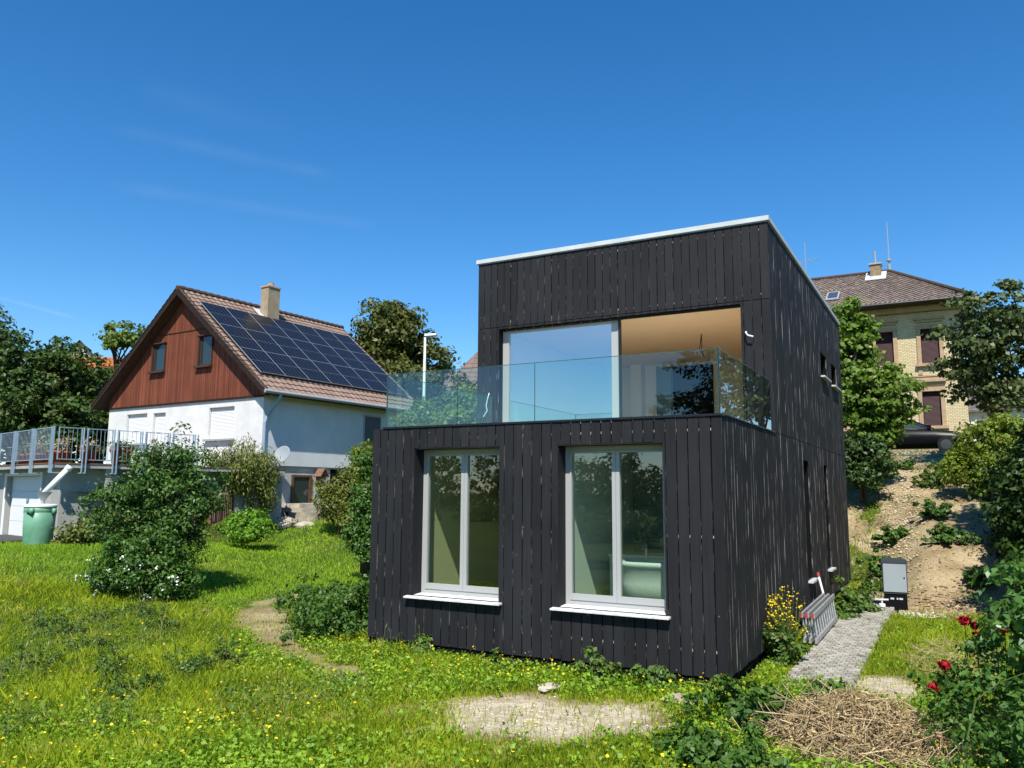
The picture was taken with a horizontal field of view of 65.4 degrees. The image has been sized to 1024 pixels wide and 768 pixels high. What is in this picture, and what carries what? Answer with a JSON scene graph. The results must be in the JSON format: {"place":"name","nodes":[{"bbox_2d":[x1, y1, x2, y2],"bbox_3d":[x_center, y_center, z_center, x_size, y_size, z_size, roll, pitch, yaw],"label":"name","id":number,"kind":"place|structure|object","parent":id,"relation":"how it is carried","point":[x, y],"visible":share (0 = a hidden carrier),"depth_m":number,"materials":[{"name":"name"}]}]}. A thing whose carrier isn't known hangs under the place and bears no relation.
{"place":"outdoors","nodes":[
{"label":"outdoors","id":0,"kind":"place"},
{"bbox_2d":[0,454,1022,767],"bbox_3d":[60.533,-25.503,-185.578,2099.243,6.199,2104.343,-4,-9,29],"label":"ground","id":1,"kind":"structure","parent":0,"point":[938,576],"depth_m":18.79,"materials":[{"name":"soil"}]},
{"bbox_2d":[0,311,17,379],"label":"broadleaf tree","id":2,"kind":"object","parent":1,"relation":"on","point":[4,316],"visible":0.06,"depth_m":52.84,"materials":[{"name":"green plant"}]},
{"bbox_2d":[22,492,57,544],"bbox_3d":[-13.806,3.956,23.314,0.876,1.590,0.876,5,-9,-33],"label":"rain barrel","id":3,"kind":"object","parent":1,"relation":"on","point":[39,521],"visible":0.92,"depth_m":22.99,"materials":[{"name":"green plastic"}]},
{"bbox_2d":[42,464,72,491],"bbox_3d":[-13.474,2.836,23.659,0.776,0.909,0.210,7,-10,-40],"label":"drainpipe","id":4,"kind":"object","parent":3,"relation":"attached to","point":[58,478],"visible":1,"depth_m":23.62,"materials":[{"name":"white plastic"}]},
{"bbox_2d":[0,642,79,672],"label":"weed","id":5,"kind":"object","parent":1,"relation":"on","point":[20,658],"visible":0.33,"depth_m":10.43,"materials":[{"name":"green plant"}]},
{"bbox_2d":[0,304,81,464],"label":"broadleaf tree","id":6,"kind":"object","parent":1,"relation":"on","point":[17,406],"visible":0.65,"depth_m":39.12,"materials":[{"name":"green plant"}]},
{"bbox_2d":[11,606,79,634],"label":"weed","id":7,"kind":"object","parent":1,"relation":"on","point":[37,615],"visible":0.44,"depth_m":13.74,"materials":[{"name":"green plant"}]},
{"bbox_2d":[25,612,73,639],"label":"weed","id":8,"kind":"object","parent":1,"relation":"on","point":[49,628],"visible":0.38,"depth_m":12.90,"materials":[{"name":"green plant"}]},
{"bbox_2d":[0,335,115,463],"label":"broadleaf tree","id":9,"kind":"object","parent":1,"relation":"on","point":[72,373],"visible":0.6,"depth_m":40.98,"materials":[{"name":"green plant"}]},
{"bbox_2d":[69,364,115,463],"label":"broadleaf tree","id":10,"kind":"object","parent":1,"relation":"on","point":[104,413],"visible":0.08,"depth_m":41.89,"materials":[{"name":"green plant"}]},
{"bbox_2d":[61,622,133,651],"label":"weed","id":11,"kind":"object","parent":1,"relation":"on","point":[86,642],"visible":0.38,"depth_m":11.93,"materials":[{"name":"green plant"}]},
{"bbox_2d":[78,601,119,622],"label":"weed","id":12,"kind":"object","parent":1,"relation":"on","point":[103,612],"visible":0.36,"depth_m":14.56,"materials":[{"name":"green plant"}]},
{"bbox_2d":[50,503,152,544],"bbox_3d":[-12.090,4.202,23.804,2.945,1.471,1.849,3,-8,-18],"label":"dry ivy bush","id":13,"kind":"object","parent":1,"relation":"on","point":[71,536],"visible":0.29,"depth_m":23.24,"materials":[{"name":"green plant"}]},
{"bbox_2d":[89,642,131,678],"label":"weed","id":14,"kind":"object","parent":1,"relation":"on","point":[120,659],"visible":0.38,"depth_m":10.41,"materials":[{"name":"green plant"}]},
{"bbox_2d":[93,320,147,369],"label":"walnut tree","id":15,"kind":"object","parent":1,"relation":"on","point":[122,339],"visible":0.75,"depth_m":57.41,"materials":[{"name":"green plant"}]},
{"bbox_2d":[85,676,162,705],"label":"weed","id":16,"kind":"object","parent":1,"relation":"on","point":[116,687],"visible":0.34,"depth_m":9.14,"materials":[{"name":"green plant"}]},
{"bbox_2d":[79,649,169,704],"bbox_3d":[-4.657,3.474,9.456,1.185,0.597,0.997,-4,-9,29],"label":"weed","id":17,"kind":"object","parent":1,"relation":"on","point":[100,658],"visible":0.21,"depth_m":9.58,"materials":[{"name":"green plant"}]},
{"bbox_2d":[75,521,205,599],"bbox_3d":[-8.002,3.931,17.603,2.418,1.840,2.411,-4,-9,29],"label":"bramble bush","id":18,"kind":"object","parent":1,"relation":"on","point":[146,574],"visible":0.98,"depth_m":17.33,"materials":[{"name":"green plant"}]},
{"bbox_2d":[0,462,284,538],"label":"garage","id":19,"kind":"structure","parent":1,"relation":"on","point":[17,492],"depth_m":25.97,"materials":[{"name":"paint"}]},
{"bbox_2d":[8,476,40,535],"bbox_3d":[-16.188,4.341,26.652,3.260,2.512,0.040,-6,-10,41],"label":"garage door","id":20,"kind":"structure","parent":19,"relation":"in","point":[24,488],"depth_m":27.09,"materials":[{"name":"white"}]},
{"bbox_2d":[54,435,73,462],"bbox_3d":[-13.921,1.999,24.726,0.517,0.896,0.622,-2,-8,14],"label":"flower pot","id":21,"kind":"object","parent":19,"relation":"on","point":[61,457],"visible":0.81,"depth_m":24.61,"materials":[{"name":"ceramic"}]},
{"bbox_2d":[75,437,102,462],"bbox_3d":[-13.352,2.075,25.096,0.700,0.852,0.780,-1,-8,10],"label":"flower pot","id":22,"kind":"object","parent":19,"relation":"on","point":[92,458],"visible":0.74,"depth_m":24.94,"materials":[{"name":"ceramic"}]},
{"bbox_2d":[0,426,198,474],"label":"terrace railing","id":23,"kind":"object","parent":19,"relation":"on","point":[33,437],"visible":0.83,"depth_m":25.22,"materials":[{"name":"metal"}]},
{"bbox_2d":[105,439,131,463],"bbox_3d":[-12.685,2.160,25.710,0.716,0.857,0.556,-2,-8,19],"label":"flower pot","id":24,"kind":"object","parent":19,"relation":"on","point":[121,460],"visible":0.51,"depth_m":25.56,"materials":[{"name":"ceramic"}]},
{"bbox_2d":[62,421,239,583],"bbox_3d":[-8.516,2.947,18.888,3.867,4.130,2.817,1,-8,-6],"label":"elder bush","id":25,"kind":"object","parent":1,"relation":"on","point":[170,483],"visible":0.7,"depth_m":18.54,"materials":[{"name":"green plant"}]},
{"bbox_2d":[106,668,195,696],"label":"weed","id":26,"kind":"object","parent":1,"relation":"on","point":[158,687],"visible":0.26,"depth_m":9.54,"materials":[{"name":"green plant"}]},
{"bbox_2d":[137,608,187,632],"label":"weed","id":27,"kind":"object","parent":1,"relation":"on","point":[176,624],"visible":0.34,"depth_m":13.56,"materials":[{"name":"green plant"}]},
{"bbox_2d":[161,645,233,676],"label":"weed","id":28,"kind":"object","parent":1,"relation":"on","point":[203,660],"visible":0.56,"depth_m":10.34,"materials":[{"name":"green plant"}]},
{"bbox_2d":[0,558,434,767],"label":"seed heads","id":29,"kind":"object","parent":1,"relation":"on","point":[1,675],"visible":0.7,"depth_m":9.64,"materials":[{"name":"plant"}]},
{"bbox_2d":[208,486,233,525],"bbox_3d":[-10.223,4.411,28.075,0.105,1.642,1.325,-2,-8,16],"label":"log edging","id":30,"kind":"object","parent":1,"relation":"on","point":[217,516],"visible":0.41,"depth_m":28.11,"materials":[{"name":"wood"}]},
{"bbox_2d":[0,561,447,745],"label":"meadow weeds","id":31,"kind":"object","parent":1,"relation":"on","point":[139,707],"visible":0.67,"depth_m":9.49,"materials":[{"name":"green plant"}]},
{"bbox_2d":[207,637,248,664],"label":"weed","id":32,"kind":"object","parent":1,"relation":"on","point":[227,653],"visible":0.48,"depth_m":11.04,"materials":[{"name":"green plant"}]},
{"bbox_2d":[198,432,287,515],"bbox_3d":[-9.757,3.340,29.122,3.228,3.174,2.972,-4,-9,29],"label":"weeping shrub","id":33,"kind":"object","parent":1,"relation":"on","point":[254,479],"visible":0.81,"depth_m":28.78,"materials":[{"name":"green plant"}]},
{"bbox_2d":[217,505,278,547],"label":"round shrub","id":34,"kind":"object","parent":1,"relation":"on","point":[252,526],"visible":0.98,"depth_m":25.53,"materials":[{"name":"green plant"}]},
{"bbox_2d":[91,283,413,516],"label":"gabled house","id":35,"kind":"structure","parent":1,"relation":"on","point":[211,368],"depth_m":33.92,"materials":[{"name":"paint"}]},
{"bbox_2d":[147,342,166,373],"bbox_3d":[-15.433,-1.125,34.769,1.060,1.330,0.220,-5,-9,32],"label":"gable window","id":36,"kind":"structure","parent":35,"relation":"in","point":[158,353],"depth_m":34.81,"materials":[{"name":"brown"}]},
{"bbox_2d":[193,333,213,368],"bbox_3d":[-12.748,-1.364,33.072,1.030,1.380,0.220,-5,-9,32],"label":"gable window","id":37,"kind":"structure","parent":35,"relation":"in","point":[205,345],"depth_m":33.11,"materials":[{"name":"brown"}]},
{"bbox_2d":[273,446,289,465],"bbox_3d":[-9.088,2.751,30.641,0.908,0.778,0.791,-7,-11,43],"label":"satellite dish","id":38,"kind":"object","parent":35,"relation":"attached to","point":[283,452],"visible":0.85,"depth_m":30.78,"materials":[{"name":"grey"}]},
{"bbox_2d":[290,475,311,502],"bbox_3d":[-8.508,4.360,32.227,0.070,1.360,1.060,-5,-9,32],"label":"cellar door","id":39,"kind":"structure","parent":35,"relation":"in","point":[300,484],"depth_m":32.24,"materials":[{"name":"brown"}]},
{"bbox_2d":[363,415,381,450],"bbox_3d":[-6.279,2.303,35.846,0.060,1.760,1.120,-5,-9,32],"label":"side window","id":40,"kind":"structure","parent":35,"relation":"in","point":[371,423],"depth_m":35.75,"materials":[{"name":"grey glass"}]},
{"bbox_2d":[274,516,296,528],"bbox_3d":[-8.516,5.277,30.094,1.064,0.552,0.861,-5,-9,33],"label":"boulder","id":41,"kind":"object","parent":1,"relation":"on","point":[286,522],"visible":0.67,"depth_m":29.73,"materials":[{"name":"stone"}]},
{"bbox_2d":[282,503,321,521],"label":"stone steps","id":42,"kind":"structure","parent":1,"relation":"on","point":[299,512],"depth_m":31.02,"materials":[{"name":"stone"}]},
{"bbox_2d":[265,573,368,646],"bbox_3d":[-2.794,3.801,13.990,2.848,1.185,2.900,4,-9,-28],"label":"nettle patch","id":43,"kind":"object","parent":1,"relation":"on","point":[344,607],"visible":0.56,"depth_m":13.47,"materials":[{"name":"green plant"}]},
{"bbox_2d":[273,573,369,627],"bbox_3d":[-3.298,4.118,15.436,2.142,0.933,2.535,-4,-9,29],"label":"nettle patch","id":44,"kind":"object","parent":1,"relation":"on","point":[293,608],"visible":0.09,"depth_m":15.12,"materials":[{"name":"green plant"}]},
{"bbox_2d":[308,462,371,533],"bbox_3d":[-6.152,4.031,28.497,2.803,2.936,2.010,-4,-9,29],"label":"round shrub","id":45,"kind":"object","parent":1,"relation":"on","point":[335,495],"visible":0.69,"depth_m":28.12,"materials":[{"name":"green plant"}]},
{"bbox_2d":[338,438,372,577],"bbox_3d":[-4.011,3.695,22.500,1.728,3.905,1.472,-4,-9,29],"label":"tall shrub","id":46,"kind":"object","parent":1,"relation":"on","point":[358,530],"visible":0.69,"depth_m":22.43,"materials":[{"name":"green plant"}]},
{"bbox_2d":[349,297,468,401],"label":"oak tree","id":47,"kind":"object","parent":1,"relation":"on","point":[389,339],"visible":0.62,"depth_m":48.82,"materials":[{"name":"green plant"}]},
{"bbox_2d":[388,396,446,426],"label":"round shrub","id":48,"kind":"object","parent":1,"relation":"on","point":[422,412],"visible":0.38,"depth_m":33.58,"materials":[{"name":"green plant"}]},
{"bbox_2d":[408,633,432,654],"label":"weed","id":49,"kind":"object","parent":1,"relation":"on","point":[427,639],"visible":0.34,"depth_m":11.85,"materials":[{"name":"green plant"}]},
{"bbox_2d":[422,333,437,400],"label":"street lamp","id":50,"kind":"object","parent":1,"relation":"on","point":[424,360],"visible":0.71,"depth_m":40.20,"materials":[{"name":"metal"}]},
{"bbox_2d":[426,384,476,424],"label":"round shrub","id":51,"kind":"object","parent":1,"relation":"on","point":[467,408],"visible":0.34,"depth_m":26.51,"materials":[{"name":"green plant"}]},
{"bbox_2d":[433,379,476,415],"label":"broadleaf tree","id":52,"kind":"object","parent":1,"relation":"on","point":[444,397],"visible":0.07,"depth_m":47.34,"materials":[{"name":"green plant"}]},
{"bbox_2d":[439,352,477,395],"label":"brown roof house","id":53,"kind":"structure","parent":1,"relation":"on","point":[471,372],"depth_m":61.99,"materials":[{"name":"tile"}]},
{"bbox_2d":[484,647,518,671],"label":"weed","id":54,"kind":"object","parent":1,"relation":"on","point":[495,657],"visible":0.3,"depth_m":11.02,"materials":[{"name":"green plant"}]},
{"bbox_2d":[0,463,1008,662],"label":"lawn","id":55,"kind":"structure","parent":1,"relation":"on","point":[11,549],"depth_m":21.57,"materials":[{"name":"green plant"}]},
{"bbox_2d":[0,607,1008,767],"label":"buttercups","id":56,"kind":"object","parent":1,"relation":"on","point":[606,755],"visible":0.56,"depth_m":8.65,"materials":[{"name":"yellow plant"}]},
{"bbox_2d":[0,463,1018,767],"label":"grass","id":57,"kind":"structure","parent":1,"relation":"on","point":[40,593],"depth_m":9.42,"materials":[{"name":"green plant"}]},
{"bbox_2d":[0,589,1022,767],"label":"ground cover","id":58,"kind":"object","parent":1,"relation":"on","point":[255,761],"visible":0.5,"depth_m":8.22,"materials":[{"name":"green plant"}]},
{"bbox_2d":[425,692,669,746],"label":"patch stones","id":59,"kind":"object","parent":1,"relation":"on","point":[560,714],"visible":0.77,"depth_m":8.75,"materials":[{"name":"gravel"}]},
{"bbox_2d":[573,646,625,684],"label":"weed","id":60,"kind":"object","parent":1,"relation":"on","point":[597,663],"visible":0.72,"depth_m":10.30,"materials":[{"name":"green plant"}]},
{"bbox_2d":[368,215,850,686],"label":"timber house","id":61,"kind":"structure","parent":1,"relation":"on","point":[674,396],"depth_m":13.20,"materials":[{"name":"black wood"}]},
{"bbox_2d":[421,448,499,597],"bbox_3d":[-0.722,2.116,12.294,1.570,2.250,0.087,-4,-9,29],"label":"window","id":62,"kind":"structure","parent":61,"relation":"in","point":[463,589],"depth_m":12.33,"materials":[{"name":"grey"}]},
{"bbox_2d":[565,444,665,611],"bbox_3d":[1.465,1.967,11.102,1.580,2.250,0.087,-4,-9,29],"label":"window","id":63,"kind":"structure","parent":61,"relation":"in","point":[617,600],"depth_m":11.12,"materials":[{"name":"grey"}]},
{"bbox_2d":[502,305,739,421],"bbox_3d":[1.944,-0.016,15.086,4.850,2.460,0.168,-4,-9,29],"label":"sliding door","id":64,"kind":"structure","parent":61,"relation":"in","point":[616,333],"depth_m":15.21,"materials":[{"name":"grey"}]},
{"bbox_2d":[608,551,663,595],"bbox_3d":[2.382,2.986,12.428,1.620,0.640,0.695,-4,-9,29],"label":"tub surround","id":65,"kind":"object","parent":61,"relation":"on","point":[628,555],"visible":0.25,"depth_m":12.49,"materials":[{"name":"green ceramic"}]},
{"bbox_2d":[622,544,664,598],"bbox_3d":[2.086,2.773,11.617,1.060,0.840,0.740,-4,-9,29],"label":"bathtub","id":66,"kind":"object","parent":61,"relation":"on","point":[643,578],"visible":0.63,"depth_m":11.38,"materials":[{"name":"white ceramic"}]},
{"bbox_2d":[656,365,673,415],"bbox_3d":[3.952,0.720,20.554,0.458,2.400,0.077,-4,-9,29],"label":"inner door","id":67,"kind":"structure","parent":61,"relation":"in","point":[664,376],"depth_m":20.60,"materials":[{"name":"blue"}]},
{"bbox_2d":[673,364,713,418],"bbox_3d":[4.597,0.699,20.188,1.020,2.350,0.097,-4,-9,29],"label":"dark doorway","id":68,"kind":"structure","parent":61,"relation":"in","point":[693,386],"depth_m":20.21,"materials":[{"name":"black"}]},
{"bbox_2d":[629,663,684,692],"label":"weed","id":69,"kind":"object","parent":1,"relation":"on","point":[661,672],"visible":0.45,"depth_m":9.86,"materials":[{"name":"green plant"}]},
{"bbox_2d":[631,719,792,767],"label":"nettle patch","id":70,"kind":"object","parent":1,"relation":"on","point":[695,747],"visible":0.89,"depth_m":7.01,"materials":[{"name":"green plant"}]},
{"bbox_2d":[696,674,735,695],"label":"weed","id":71,"kind":"object","parent":1,"relation":"on","point":[711,680],"visible":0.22,"depth_m":9.69,"materials":[{"name":"green plant"}]},
{"bbox_2d":[681,673,799,739],"bbox_3d":[2.439,3.384,8.448,1.383,0.606,1.202,-4,-9,29],"label":"nettle patch","id":72,"kind":"object","parent":1,"relation":"on","point":[738,705],"visible":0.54,"depth_m":8.33,"materials":[{"name":"green plant"}]},
{"bbox_2d":[762,585,809,665],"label":"mustard plant","id":73,"kind":"object","parent":1,"relation":"on","point":[782,643],"visible":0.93,"depth_m":11.51,"materials":[{"name":"green plant"}]},
{"bbox_2d":[794,675,853,701],"bbox_3d":[3.511,3.551,9.100,0.818,0.438,0.912,-4,-9,29],"label":"nettle patch","id":74,"kind":"object","parent":1,"relation":"on","point":[818,684],"visible":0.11,"depth_m":9.08,"materials":[{"name":"green plant"}]},
{"bbox_2d":[722,674,988,767],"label":"brush pile","id":75,"kind":"object","parent":1,"relation":"on","point":[866,724],"visible":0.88,"depth_m":7.39,"materials":[{"name":"brown plant"}]},
{"bbox_2d":[844,432,900,502],"bbox_3d":[11.060,2.671,24.951,1.992,2.310,1.988,-4,-9,29],"label":"round shrub","id":76,"kind":"object","parent":1,"relation":"on","point":[868,464],"visible":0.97,"depth_m":24.63,"materials":[{"name":"green plant"}]},
{"bbox_2d":[855,546,901,576],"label":"weed","id":77,"kind":"object","parent":1,"relation":"on","point":[876,570],"visible":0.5,"depth_m":20.86,"materials":[{"name":"green plant"}]},
{"bbox_2d":[830,296,932,488],"bbox_3d":[11.955,0.268,26.173,3.322,6.626,2.572,-1,-8,13],"label":"maple tree","id":78,"kind":"object","parent":1,"relation":"on","point":[882,408],"visible":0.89,"depth_m":25.72,"materials":[{"name":"green plant"}]},
{"bbox_2d":[803,222,974,454],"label":"brick house","id":79,"kind":"structure","parent":1,"relation":"on","point":[908,309],"depth_m":43.83,"materials":[{"name":"brick"}]},
{"bbox_2d":[873,320,899,368],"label":"window","id":80,"kind":"structure","parent":79,"relation":"in","point":[890,341],"depth_m":44.39,"materials":[{"name":"stone"}]},
{"bbox_2d":[913,316,944,374],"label":"window","id":81,"kind":"structure","parent":79,"relation":"in","point":[930,351],"depth_m":43.40,"materials":[{"name":"stone"}]},
{"bbox_2d":[916,379,948,430],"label":"window","id":82,"kind":"structure","parent":79,"relation":"in","point":[934,418],"depth_m":42.93,"materials":[{"name":"stone"}]},
{"bbox_2d":[870,523,910,542],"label":"weed","id":83,"kind":"object","parent":1,"relation":"on","point":[890,535],"visible":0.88,"depth_m":22.09,"materials":[{"name":"green plant"}]},
{"bbox_2d":[880,557,907,610],"bbox_3d":[8.233,4.329,17.157,0.530,1.140,0.386,-3,-8,23],"label":"utility cabinet","id":84,"kind":"object","parent":1,"relation":"on","point":[894,581],"visible":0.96,"depth_m":17.01,"materials":[{"name":"grey"}]},
{"bbox_2d":[848,462,955,617],"bbox_3d":[11.325,3.652,22.976,2.932,4.025,19.104,-4,-9,29],"label":"bank rubble","id":85,"kind":"object","parent":1,"relation":"on","point":[913,534],"visible":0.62,"depth_m":23.06,"materials":[{"name":"stone"}]},
{"bbox_2d":[835,448,1000,608],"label":"bank plants","id":86,"kind":"object","parent":1,"relation":"on","point":[862,576],"visible":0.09,"depth_m":24.10,"materials":[{"name":"green plant"}]},
{"bbox_2d":[849,455,998,646],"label":"bank clods","id":87,"kind":"object","parent":1,"relation":"on","point":[954,580],"visible":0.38,"depth_m":21.77,"materials":[{"name":"soil"}]},
{"bbox_2d":[882,422,970,449],"bbox_3d":[16.803,2.181,33.547,4.280,1.495,1.820,-4,-9,29],"label":"parked car","id":88,"kind":"object","parent":1,"relation":"on","point":[921,436],"visible":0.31,"depth_m":32.59,"materials":[{"name":"black paint"}]},
{"bbox_2d":[911,468,949,488],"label":"weed","id":89,"kind":"object","parent":1,"relation":"on","point":[929,479],"visible":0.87,"depth_m":25.27,"materials":[{"name":"green plant"}]},
{"bbox_2d":[911,498,953,517],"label":"weed","id":90,"kind":"object","parent":1,"relation":"on","point":[932,508],"visible":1,"depth_m":21.83,"materials":[{"name":"green plant"}]},
{"bbox_2d":[877,563,1009,624],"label":"soil clods","id":91,"kind":"object","parent":1,"relation":"on","point":[941,603],"visible":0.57,"depth_m":17.02,"materials":[{"name":"soil"}]},
{"bbox_2d":[920,521,983,543],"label":"weed","id":92,"kind":"object","parent":1,"relation":"on","point":[948,534],"visible":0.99,"depth_m":20.18,"materials":[{"name":"green plant"}]},
{"bbox_2d":[905,636,1006,681],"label":"dead branches","id":93,"kind":"object","parent":1,"relation":"on","point":[935,653],"visible":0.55,"depth_m":11.68,"materials":[{"name":"plant"}]},
{"bbox_2d":[898,616,1023,767],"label":"rose bush","id":94,"kind":"object","parent":1,"relation":"on","point":[952,687],"visible":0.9,"depth_m":7.29,"materials":[{"name":"green plant"}]},
{"bbox_2d":[920,278,1023,419],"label":"plane tree","id":95,"kind":"object","parent":1,"relation":"on","point":[985,353],"visible":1,"depth_m":27.60,"materials":[{"name":"green plant"}]},
{"bbox_2d":[962,566,996,586],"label":"weed","id":96,"kind":"object","parent":1,"relation":"on","point":[969,573],"visible":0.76,"depth_m":17.87,"materials":[{"name":"green plant"}]},
{"bbox_2d":[936,411,1023,496],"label":"round shrub","id":97,"kind":"object","parent":1,"relation":"on","point":[969,450],"visible":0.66,"depth_m":23.14,"materials":[{"name":"green plant"}]},
{"bbox_2d":[941,384,1023,444],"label":"white house","id":98,"kind":"structure","parent":1,"relation":"on","point":[974,412],"depth_m":46.40,"materials":[{"name":"paint"}]},
{"bbox_2d":[962,546,1023,719],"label":"lilac shrub","id":99,"kind":"object","parent":1,"relation":"on","point":[1014,577],"visible":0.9,"depth_m":7.48,"materials":[{"name":"green plant"}]},
{"bbox_2d":[968,411,1023,588],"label":"broadleaf tree","id":100,"kind":"object","parent":1,"relation":"on","point":[1012,481],"visible":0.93,"depth_m":15.57,"materials":[{"name":"green plant"}]},
{"bbox_2d":[971,454,1021,556],"bbox_3d":[12.239,2.959,19.232,1.960,2.663,3.082,-4,-9,29],"label":"round shrub","id":101,"kind":"object","parent":1,"relation":"on","point":[994,539],"visible":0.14,"depth_m":19.46,"materials":[{"name":"green plant"}]},
{"bbox_2d":[0,0,1023,464],"label":"sky","id":102,"kind":"structure","parent":0,"point":[336,155],"materials":[{"name":"blue"}]},
{"bbox_2d":[779,599,894,688],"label":"path","id":103,"kind":"structure","parent":0,"point":[840,648],"depth_m":12.29,"materials":[{"name":"stone"}]},
{"bbox_2d":[799,593,837,643],"bbox_3d":[5.375,4.048,13.918,0.258,0.468,2.933,-4,-9,28],"label":"aluminium ladder","id":104,"kind":"object","parent":103,"relation":"on","point":[819,609],"visible":0.99,"depth_m":13.40,"materials":[{"name":"silver metal"}]},
{"bbox_2d":[831,603,862,619],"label":"weed","id":105,"kind":"object","parent":103,"relation":"on","point":[848,611],"visible":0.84,"depth_m":15.74,"materials":[{"name":"green plant"}]},
{"bbox_2d":[830,575,884,612],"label":"weed","id":106,"kind":"object","parent":103,"relation":"on","point":[853,596],"visible":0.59,"depth_m":16.43,"materials":[{"name":"green plant"}]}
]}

